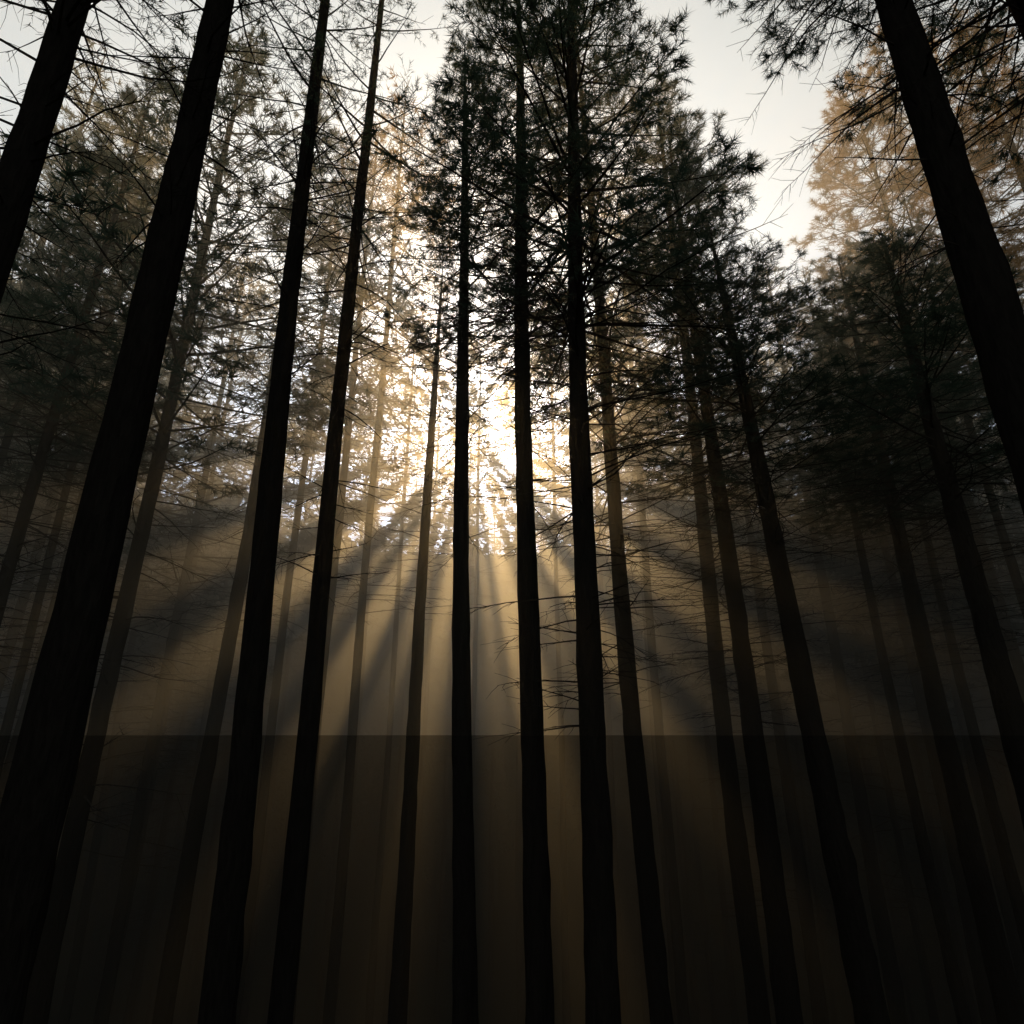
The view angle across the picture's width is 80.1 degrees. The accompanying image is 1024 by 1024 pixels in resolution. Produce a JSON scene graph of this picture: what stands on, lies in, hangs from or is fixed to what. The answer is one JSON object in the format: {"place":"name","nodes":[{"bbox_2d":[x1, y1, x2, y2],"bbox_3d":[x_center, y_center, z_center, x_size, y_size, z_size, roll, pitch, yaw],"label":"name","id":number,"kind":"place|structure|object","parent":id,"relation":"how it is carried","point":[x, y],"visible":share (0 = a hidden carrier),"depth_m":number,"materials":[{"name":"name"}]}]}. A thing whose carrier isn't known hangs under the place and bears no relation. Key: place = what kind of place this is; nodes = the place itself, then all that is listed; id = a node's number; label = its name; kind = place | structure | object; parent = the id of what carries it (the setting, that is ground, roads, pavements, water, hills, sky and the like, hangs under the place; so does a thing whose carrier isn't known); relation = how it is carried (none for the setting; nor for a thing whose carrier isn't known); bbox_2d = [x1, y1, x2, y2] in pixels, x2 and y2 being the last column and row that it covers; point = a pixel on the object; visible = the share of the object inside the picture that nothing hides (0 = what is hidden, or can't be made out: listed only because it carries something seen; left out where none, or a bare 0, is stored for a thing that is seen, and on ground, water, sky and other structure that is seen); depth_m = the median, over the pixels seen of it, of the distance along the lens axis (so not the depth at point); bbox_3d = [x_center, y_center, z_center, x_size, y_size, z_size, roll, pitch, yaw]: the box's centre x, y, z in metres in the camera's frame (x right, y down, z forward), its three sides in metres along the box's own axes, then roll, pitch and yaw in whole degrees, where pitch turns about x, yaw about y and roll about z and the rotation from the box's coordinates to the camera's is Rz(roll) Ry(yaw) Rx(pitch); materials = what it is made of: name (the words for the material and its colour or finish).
{"place":"outdoors","nodes":[
{"label":"outdoors","id":0,"kind":"place"},
{"bbox_2d":[0,531,1023,1023],"bbox_3d":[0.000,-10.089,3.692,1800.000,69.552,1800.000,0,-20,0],"label":"ground","id":1,"kind":"structure","parent":0,"point":[354,963],"depth_m":55.77,"materials":[{"name":"brown soil"}]},
{"bbox_2d":[0,280,73,600],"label":"pine tree","id":2,"kind":"object","parent":1,"relation":"on","point":[10,531],"visible":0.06,"depth_m":27.29,"materials":[{"name":"green plant"}]},
{"bbox_2d":[0,515,126,765],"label":"pine tree","id":3,"kind":"object","parent":1,"relation":"on","point":[28,672],"visible":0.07,"depth_m":34.41,"materials":[{"name":"green plant"}]},
{"bbox_2d":[0,97,133,660],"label":"pine tree","id":4,"kind":"object","parent":1,"relation":"on","point":[6,442],"visible":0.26,"depth_m":15.99,"materials":[{"name":"green plant"}]},
{"bbox_2d":[0,362,188,802],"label":"pine tree","id":5,"kind":"object","parent":1,"relation":"on","point":[46,595],"visible":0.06,"depth_m":25.65,"materials":[{"name":"green plant"}]},
{"bbox_2d":[0,30,195,648],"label":"pine tree","id":6,"kind":"object","parent":1,"relation":"on","point":[66,110],"visible":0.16,"depth_m":20.91,"materials":[{"name":"green plant"}]},
{"bbox_2d":[0,130,211,776],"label":"pine tree","id":7,"kind":"object","parent":1,"relation":"on","point":[11,709],"visible":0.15,"depth_m":15.07,"materials":[{"name":"green plant"}]},
{"bbox_2d":[0,154,216,804],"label":"pine tree","id":8,"kind":"object","parent":1,"relation":"on","point":[9,758],"visible":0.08,"depth_m":18.45,"materials":[{"name":"green plant"}]},
{"bbox_2d":[0,91,226,729],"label":"pine tree","id":9,"kind":"object","parent":1,"relation":"on","point":[21,604],"visible":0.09,"depth_m":20.90,"materials":[{"name":"green plant"}]},
{"bbox_2d":[0,61,228,715],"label":"pine tree","id":10,"kind":"object","parent":1,"relation":"on","point":[17,542],"visible":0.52,"depth_m":13.22,"materials":[{"name":"green plant"}]},
{"bbox_2d":[25,366,250,1023],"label":"pine tree","id":11,"kind":"object","parent":1,"relation":"on","point":[73,970],"visible":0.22,"depth_m":30.70,"materials":[{"name":"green plant"}]},
{"bbox_2d":[0,0,284,379],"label":"pine tree","id":12,"kind":"object","parent":1,"relation":"on","point":[24,153],"visible":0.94,"depth_m":5.58,"materials":[{"name":"green plant"}]},
{"bbox_2d":[98,463,226,818],"bbox_3d":[-21.935,15.232,35.992,6.713,43.699,9.384,8,-22,-21],"label":"pine tree","id":13,"kind":"object","parent":1,"relation":"on","point":[152,644],"visible":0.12,"depth_m":37.89,"materials":[{"name":"green plant"}]},
{"bbox_2d":[110,531,217,825],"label":"pine tree","id":14,"kind":"object","parent":1,"relation":"on","point":[151,691],"visible":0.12,"depth_m":43.86,"materials":[{"name":"green plant"}]},
{"bbox_2d":[119,497,236,983],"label":"pine tree","id":15,"kind":"object","parent":1,"relation":"on","point":[149,875],"visible":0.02,"depth_m":52.34,"materials":[{"name":"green plant"}]},
{"bbox_2d":[89,455,267,1023],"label":"pine tree","id":16,"kind":"object","parent":1,"relation":"on","point":[137,971],"visible":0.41,"depth_m":32.44,"materials":[{"name":"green plant"}]},
{"bbox_2d":[131,483,241,1023],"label":"pine tree","id":17,"kind":"object","parent":1,"relation":"on","point":[134,1017],"visible":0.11,"depth_m":39.48,"materials":[{"name":"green plant"}]},
{"bbox_2d":[0,0,378,1023],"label":"pine tree","id":18,"kind":"object","parent":1,"relation":"on","point":[38,790],"visible":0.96,"depth_m":4.73,"materials":[{"name":"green plant"}]},
{"bbox_2d":[28,232,353,1023],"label":"pine tree","id":19,"kind":"object","parent":1,"relation":"on","point":[128,864],"visible":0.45,"depth_m":21.51,"materials":[{"name":"green plant"}]},
{"bbox_2d":[0,6,389,1023],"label":"pine tree","id":20,"kind":"object","parent":1,"relation":"on","point":[44,970],"visible":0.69,"depth_m":13.58,"materials":[{"name":"green plant"}]},
{"bbox_2d":[129,498,275,1023],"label":"pine tree","id":21,"kind":"object","parent":1,"relation":"on","point":[156,960],"visible":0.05,"depth_m":45.23,"materials":[{"name":"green plant"}]},
{"bbox_2d":[109,413,306,1023],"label":"pine tree","id":22,"kind":"object","parent":1,"relation":"on","point":[216,642],"visible":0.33,"depth_m":30.45,"materials":[{"name":"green plant"}]},
{"bbox_2d":[107,241,321,973],"bbox_3d":[-12.819,4.762,25.470,6.943,40.976,8.962,-4,-20,10],"label":"pine tree","id":23,"kind":"object","parent":1,"relation":"on","point":[195,560],"visible":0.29,"depth_m":26.14,"materials":[{"name":"green plant"}]},
{"bbox_2d":[154,465,292,1023],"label":"pine tree","id":24,"kind":"object","parent":1,"relation":"on","point":[222,756],"visible":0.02,"depth_m":43.94,"materials":[{"name":"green plant"}]},
{"bbox_2d":[179,571,297,1023],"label":"pine tree","id":25,"kind":"object","parent":1,"relation":"on","point":[184,1012],"visible":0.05,"depth_m":46.35,"materials":[{"name":"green plant"}]},
{"bbox_2d":[173,406,316,1023],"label":"pine tree","id":26,"kind":"object","parent":1,"relation":"on","point":[194,1000],"visible":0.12,"depth_m":38.22,"materials":[{"name":"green plant"}]},
{"bbox_2d":[152,73,399,1023],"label":"pine tree","id":27,"kind":"object","parent":1,"relation":"on","point":[170,971],"visible":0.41,"depth_m":16.11,"materials":[{"name":"green plant"}]},
{"bbox_2d":[225,374,362,1023],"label":"pine tree","id":28,"kind":"object","parent":1,"relation":"on","point":[248,983],"visible":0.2,"depth_m":36.78,"materials":[{"name":"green plant"}]},
{"bbox_2d":[198,137,393,1023],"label":"pine tree","id":29,"kind":"object","parent":1,"relation":"on","point":[260,822],"visible":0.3,"depth_m":21.70,"materials":[{"name":"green plant"}]},
{"bbox_2d":[216,500,378,1023],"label":"pine tree","id":30,"kind":"object","parent":1,"relation":"on","point":[337,701],"visible":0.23,"depth_m":46.53,"materials":[{"name":"green plant"}]},
{"bbox_2d":[260,496,354,1023],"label":"pine tree","id":31,"kind":"object","parent":1,"relation":"on","point":[287,814],"visible":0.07,"depth_m":55.13,"materials":[{"name":"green plant"}]},
{"bbox_2d":[194,0,421,1023],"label":"pine tree","id":32,"kind":"object","parent":1,"relation":"on","point":[222,973],"visible":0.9,"depth_m":7.99,"materials":[{"name":"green plant"}]},
{"bbox_2d":[206,105,448,1023],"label":"pine tree","id":33,"kind":"object","parent":1,"relation":"on","point":[343,477],"visible":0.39,"depth_m":21.41,"materials":[{"name":"green plant"}]},
{"bbox_2d":[224,0,461,1023],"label":"pine tree","id":34,"kind":"object","parent":1,"relation":"on","point":[285,967],"visible":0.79,"depth_m":9.01,"materials":[{"name":"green plant"}]},
{"bbox_2d":[262,467,429,915],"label":"pine tree","id":35,"kind":"object","parent":1,"relation":"on","point":[382,729],"visible":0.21,"depth_m":54.66,"materials":[{"name":"green plant"}]},
{"bbox_2d":[285,424,411,1023],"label":"pine tree","id":36,"kind":"object","parent":1,"relation":"on","point":[326,927],"visible":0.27,"depth_m":41.77,"materials":[{"name":"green plant"}]},
{"bbox_2d":[275,294,445,915],"bbox_3d":[-9.196,6.992,30.292,11.483,42.290,9.278,-11,-23,27],"label":"pine tree","id":37,"kind":"object","parent":1,"relation":"on","point":[304,542],"visible":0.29,"depth_m":31.81,"materials":[{"name":"green plant"}]},
{"bbox_2d":[308,343,445,1023],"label":"pine tree","id":38,"kind":"object","parent":1,"relation":"on","point":[384,566],"visible":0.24,"depth_m":37.24,"materials":[{"name":"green plant"}]},
{"bbox_2d":[316,298,471,1023],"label":"pine tree","id":39,"kind":"object","parent":1,"relation":"on","point":[370,991],"visible":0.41,"depth_m":30.86,"materials":[{"name":"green plant"}]},
{"bbox_2d":[347,484,451,1023],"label":"pine tree","id":40,"kind":"object","parent":1,"relation":"on","point":[374,745],"visible":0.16,"depth_m":56.53,"materials":[{"name":"green plant"}]},
{"bbox_2d":[300,66,500,1023],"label":"pine tree","id":41,"kind":"object","parent":1,"relation":"on","point":[331,989],"visible":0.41,"depth_m":21.30,"materials":[{"name":"brown plant"}]},
{"bbox_2d":[372,423,470,1023],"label":"pine tree","id":42,"kind":"object","parent":1,"relation":"on","point":[391,915],"visible":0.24,"depth_m":45.86,"materials":[{"name":"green plant"}]},
{"bbox_2d":[360,363,490,1023],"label":"pine tree","id":43,"kind":"object","parent":1,"relation":"on","point":[414,973],"visible":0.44,"depth_m":38.09,"materials":[{"name":"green plant"}]},
{"bbox_2d":[363,255,493,1023],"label":"pine tree","id":44,"kind":"object","parent":1,"relation":"on","point":[398,998],"visible":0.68,"depth_m":12.37,"materials":[{"name":"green plant"}]},
{"bbox_2d":[366,457,512,1023],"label":"pine tree","id":45,"kind":"object","parent":1,"relation":"on","point":[446,711],"visible":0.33,"depth_m":53.31,"materials":[{"name":"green plant"}]},
{"bbox_2d":[404,409,515,636],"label":"pine tree","id":46,"kind":"object","parent":1,"relation":"on","point":[482,575],"visible":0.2,"depth_m":49.16,"materials":[{"name":"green plant"}]},
{"bbox_2d":[362,27,567,1023],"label":"pine tree","id":47,"kind":"object","parent":1,"relation":"on","point":[465,982],"visible":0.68,"depth_m":10.62,"materials":[{"name":"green plant"}]},
{"bbox_2d":[419,330,546,820],"bbox_3d":[-1.390,8.456,32.925,6.872,44.162,7.176,-10,-23,26],"label":"pine tree","id":48,"kind":"object","parent":1,"relation":"on","point":[476,594],"visible":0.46,"depth_m":35.93,"materials":[{"name":"green plant"}]},
{"bbox_2d":[426,479,573,1023],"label":"pine tree","id":49,"kind":"object","parent":1,"relation":"on","point":[494,696],"visible":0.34,"depth_m":56.01,"materials":[{"name":"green plant"}]},
{"bbox_2d":[0,459,1023,992],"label":"distant forest","id":50,"kind":"object","parent":1,"relation":"on","point":[324,801],"visible":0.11,"depth_m":58.92,"materials":[{"name":"black plant"}]},
{"bbox_2d":[469,385,562,1023],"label":"pine tree","id":51,"kind":"object","parent":1,"relation":"on","point":[520,990],"visible":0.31,"depth_m":39.88,"materials":[{"name":"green plant"}]},
{"bbox_2d":[483,432,574,830],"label":"pine tree","id":52,"kind":"object","parent":1,"relation":"on","point":[547,589],"visible":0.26,"depth_m":51.07,"materials":[{"name":"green plant"}]},
{"bbox_2d":[415,0,643,1023],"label":"pine tree","id":53,"kind":"object","parent":1,"relation":"on","point":[537,940],"visible":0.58,"depth_m":9.89,"materials":[{"name":"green plant"}]},
{"bbox_2d":[470,461,616,844],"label":"pine tree","id":54,"kind":"object","parent":1,"relation":"on","point":[504,707],"visible":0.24,"depth_m":54.79,"materials":[{"name":"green plant"}]},
{"bbox_2d":[454,302,636,1023],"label":"pine tree","id":55,"kind":"object","parent":1,"relation":"on","point":[566,1010],"visible":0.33,"depth_m":31.50,"materials":[{"name":"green plant"}]},
{"bbox_2d":[493,484,646,819],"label":"pine tree","id":56,"kind":"object","parent":1,"relation":"on","point":[571,687],"visible":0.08,"depth_m":57.59,"materials":[{"name":"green plant"}]},
{"bbox_2d":[354,0,797,1023],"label":"pine tree","id":57,"kind":"object","parent":1,"relation":"on","point":[600,964],"visible":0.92,"depth_m":9.46,"materials":[{"name":"green plant"}]},
{"bbox_2d":[536,349,671,1023],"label":"pine tree","id":58,"kind":"object","parent":1,"relation":"on","point":[622,985],"visible":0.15,"depth_m":33.79,"materials":[{"name":"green plant"}]},
{"bbox_2d":[537,420,677,671],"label":"pine tree","id":59,"kind":"object","parent":1,"relation":"on","point":[607,613],"visible":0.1,"depth_m":46.82,"materials":[{"name":"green plant"}]},
{"bbox_2d":[544,470,694,1023],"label":"pine tree","id":60,"kind":"object","parent":1,"relation":"on","point":[617,722],"visible":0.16,"depth_m":54.36,"materials":[{"name":"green plant"}]},
{"bbox_2d":[546,292,696,1023],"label":"pine tree","id":61,"kind":"object","parent":1,"relation":"on","point":[667,905],"visible":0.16,"depth_m":30.19,"materials":[{"name":"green plant"}]},
{"bbox_2d":[470,0,794,1023],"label":"pine tree","id":62,"kind":"object","parent":1,"relation":"on","point":[652,936],"visible":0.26,"depth_m":11.83,"materials":[{"name":"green plant"}]},
{"bbox_2d":[567,411,702,1007],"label":"pine tree","id":63,"kind":"object","parent":1,"relation":"on","point":[606,589],"visible":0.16,"depth_m":42.46,"materials":[{"name":"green plant"}]},
{"bbox_2d":[551,177,752,1023],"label":"pine tree","id":64,"kind":"object","parent":1,"relation":"on","point":[682,1008],"visible":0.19,"depth_m":20.66,"materials":[{"name":"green plant"}]},
{"bbox_2d":[574,470,748,1023],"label":"pine tree","id":65,"kind":"object","parent":1,"relation":"on","point":[690,963],"visible":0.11,"depth_m":47.80,"materials":[{"name":"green plant"}]},
{"bbox_2d":[609,493,737,1013],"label":"pine tree","id":66,"kind":"object","parent":1,"relation":"on","point":[676,746],"visible":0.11,"depth_m":54.94,"materials":[{"name":"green plant"}]},
{"bbox_2d":[630,447,729,1023],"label":"pine tree","id":67,"kind":"object","parent":1,"relation":"on","point":[713,1004],"visible":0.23,"depth_m":41.38,"materials":[{"name":"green plant"}]},
{"bbox_2d":[601,348,764,1023],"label":"pine tree","id":68,"kind":"object","parent":1,"relation":"on","point":[728,950],"visible":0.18,"depth_m":34.27,"materials":[{"name":"brown plant"}]},
{"bbox_2d":[531,65,837,1023],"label":"pine tree","id":69,"kind":"object","parent":1,"relation":"on","point":[749,939],"visible":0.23,"depth_m":12.80,"materials":[{"name":"black plant"}]},
{"bbox_2d":[589,122,843,1023],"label":"pine tree","id":70,"kind":"object","parent":1,"relation":"on","point":[784,984],"visible":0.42,"depth_m":10.96,"materials":[{"name":"black plant"}]},
{"bbox_2d":[661,484,794,830],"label":"pine tree","id":71,"kind":"object","parent":1,"relation":"on","point":[736,736],"visible":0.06,"depth_m":54.08,"materials":[{"name":"brown plant"}]},
{"bbox_2d":[643,512,829,782],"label":"pine tree","id":72,"kind":"object","parent":1,"relation":"on","point":[785,686],"visible":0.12,"depth_m":42.73,"materials":[{"name":"brown plant"}]},
{"bbox_2d":[666,333,829,1023],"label":"pine tree","id":73,"kind":"object","parent":1,"relation":"on","point":[813,967],"visible":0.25,"depth_m":17.21,"materials":[{"name":"black plant"}]},
{"bbox_2d":[654,376,844,923],"bbox_3d":[9.336,7.952,25.859,7.333,35.112,9.661,0,-20,0],"label":"pine tree","id":74,"kind":"object","parent":1,"relation":"on","point":[686,667],"visible":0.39,"depth_m":26.22,"materials":[{"name":"brown plant"}]},
{"bbox_2d":[588,200,915,1023],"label":"pine tree","id":75,"kind":"object","parent":1,"relation":"on","point":[862,968],"visible":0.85,"depth_m":10.13,"materials":[{"name":"green plant"}]},
{"bbox_2d":[670,380,865,975],"bbox_3d":[12.792,10.262,29.053,9.618,38.143,9.734,13,-24,-31],"label":"pine tree","id":76,"kind":"object","parent":1,"relation":"on","point":[808,631],"visible":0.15,"depth_m":30.93,"materials":[{"name":"brown plant"}]},
{"bbox_2d":[725,583,838,1023],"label":"pine tree","id":77,"kind":"object","parent":1,"relation":"on","point":[834,1017],"visible":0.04,"depth_m":50.32,"materials":[{"name":"black plant"}]},
{"bbox_2d":[730,566,860,1023],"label":"pine tree","id":78,"kind":"object","parent":1,"relation":"on","point":[844,979],"visible":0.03,"depth_m":49.46,"materials":[{"name":"brown plant"}]},
{"bbox_2d":[716,264,919,1023],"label":"pine tree","id":79,"kind":"object","parent":1,"relation":"on","point":[894,989],"visible":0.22,"depth_m":18.54,"materials":[{"name":"black plant"}]},
{"bbox_2d":[802,496,914,1023],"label":"pine tree","id":80,"kind":"object","parent":1,"relation":"on","point":[904,977],"visible":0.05,"depth_m":48.15,"materials":[{"name":"black plant"}]},
{"bbox_2d":[750,259,971,1023],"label":"pine tree","id":81,"kind":"object","parent":1,"relation":"on","point":[956,984],"visible":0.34,"depth_m":13.83,"materials":[{"name":"black plant"}]},
{"bbox_2d":[705,0,1023,515],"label":"pine tree","id":82,"kind":"object","parent":1,"relation":"on","point":[993,311],"visible":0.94,"depth_m":5.90,"materials":[{"name":"black plant"}]},
{"bbox_2d":[734,353,1016,1023],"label":"pine tree","id":83,"kind":"object","parent":1,"relation":"on","point":[922,957],"visible":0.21,"depth_m":24.73,"materials":[{"name":"black plant"}]},
{"bbox_2d":[745,238,1023,1002],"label":"pine tree","id":84,"kind":"object","parent":1,"relation":"on","point":[1016,949],"visible":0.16,"depth_m":22.55,"materials":[{"name":"black plant"}]},
{"bbox_2d":[781,284,997,1023],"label":"pine tree","id":85,"kind":"object","parent":1,"relation":"on","point":[983,993],"visible":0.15,"depth_m":16.54,"materials":[{"name":"black plant"}]},
{"bbox_2d":[797,513,988,1023],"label":"pine tree","id":86,"kind":"object","parent":1,"relation":"on","point":[935,847],"visible":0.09,"depth_m":33.32,"materials":[{"name":"black plant"}]},
{"bbox_2d":[767,0,1023,303],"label":"pine tree","id":87,"kind":"object","parent":1,"relation":"on","point":[1016,8],"visible":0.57,"depth_m":7.83,"materials":[{"name":"brown plant"}]},
{"bbox_2d":[768,253,1023,1023],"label":"pine tree","id":88,"kind":"object","parent":1,"relation":"on","point":[1007,998],"visible":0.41,"depth_m":11.99,"materials":[{"name":"green plant"}]},
{"bbox_2d":[774,55,1023,702],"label":"pine tree","id":89,"kind":"object","parent":1,"relation":"on","point":[829,180],"visible":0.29,"depth_m":21.28,"materials":[{"name":"brown plant"}]},
{"bbox_2d":[783,222,1023,829],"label":"pine tree","id":90,"kind":"object","parent":1,"relation":"on","point":[1007,702],"visible":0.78,"depth_m":10.17,"materials":[{"name":"green plant"}]},
{"bbox_2d":[784,237,1023,952],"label":"pine tree","id":91,"kind":"object","parent":1,"relation":"on","point":[1013,885],"visible":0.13,"depth_m":14.05,"materials":[{"name":"black plant"}]},
{"bbox_2d":[784,5,1023,678],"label":"pine tree","id":92,"kind":"object","parent":1,"relation":"on","point":[1012,214],"visible":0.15,"depth_m":19.62,"materials":[{"name":"brown plant"}]},
{"bbox_2d":[795,396,1023,802],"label":"pine tree","id":93,"kind":"object","parent":1,"relation":"on","point":[972,678],"visible":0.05,"depth_m":29.13,"materials":[{"name":"black plant"}]},
{"bbox_2d":[869,175,1023,661],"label":"pine tree","id":94,"kind":"object","parent":1,"relation":"on","point":[1015,574],"visible":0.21,"depth_m":15.06,"materials":[{"name":"green plant"}]},
{"bbox_2d":[916,4,1023,414],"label":"pine tree","id":95,"kind":"object","parent":1,"relation":"on","point":[1019,173],"visible":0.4,"depth_m":16.64,"materials":[{"name":"brown plant"}]},
{"bbox_2d":[951,523,1023,858],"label":"pine tree","id":96,"kind":"object","parent":1,"relation":"on","point":[1012,803],"visible":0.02,"depth_m":47.22,"materials":[{"name":"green plant"}]},
{"bbox_2d":[0,0,1023,554],"label":"sky","id":97,"kind":"structure","parent":0,"point":[720,75],"materials":[{"name":"white"}]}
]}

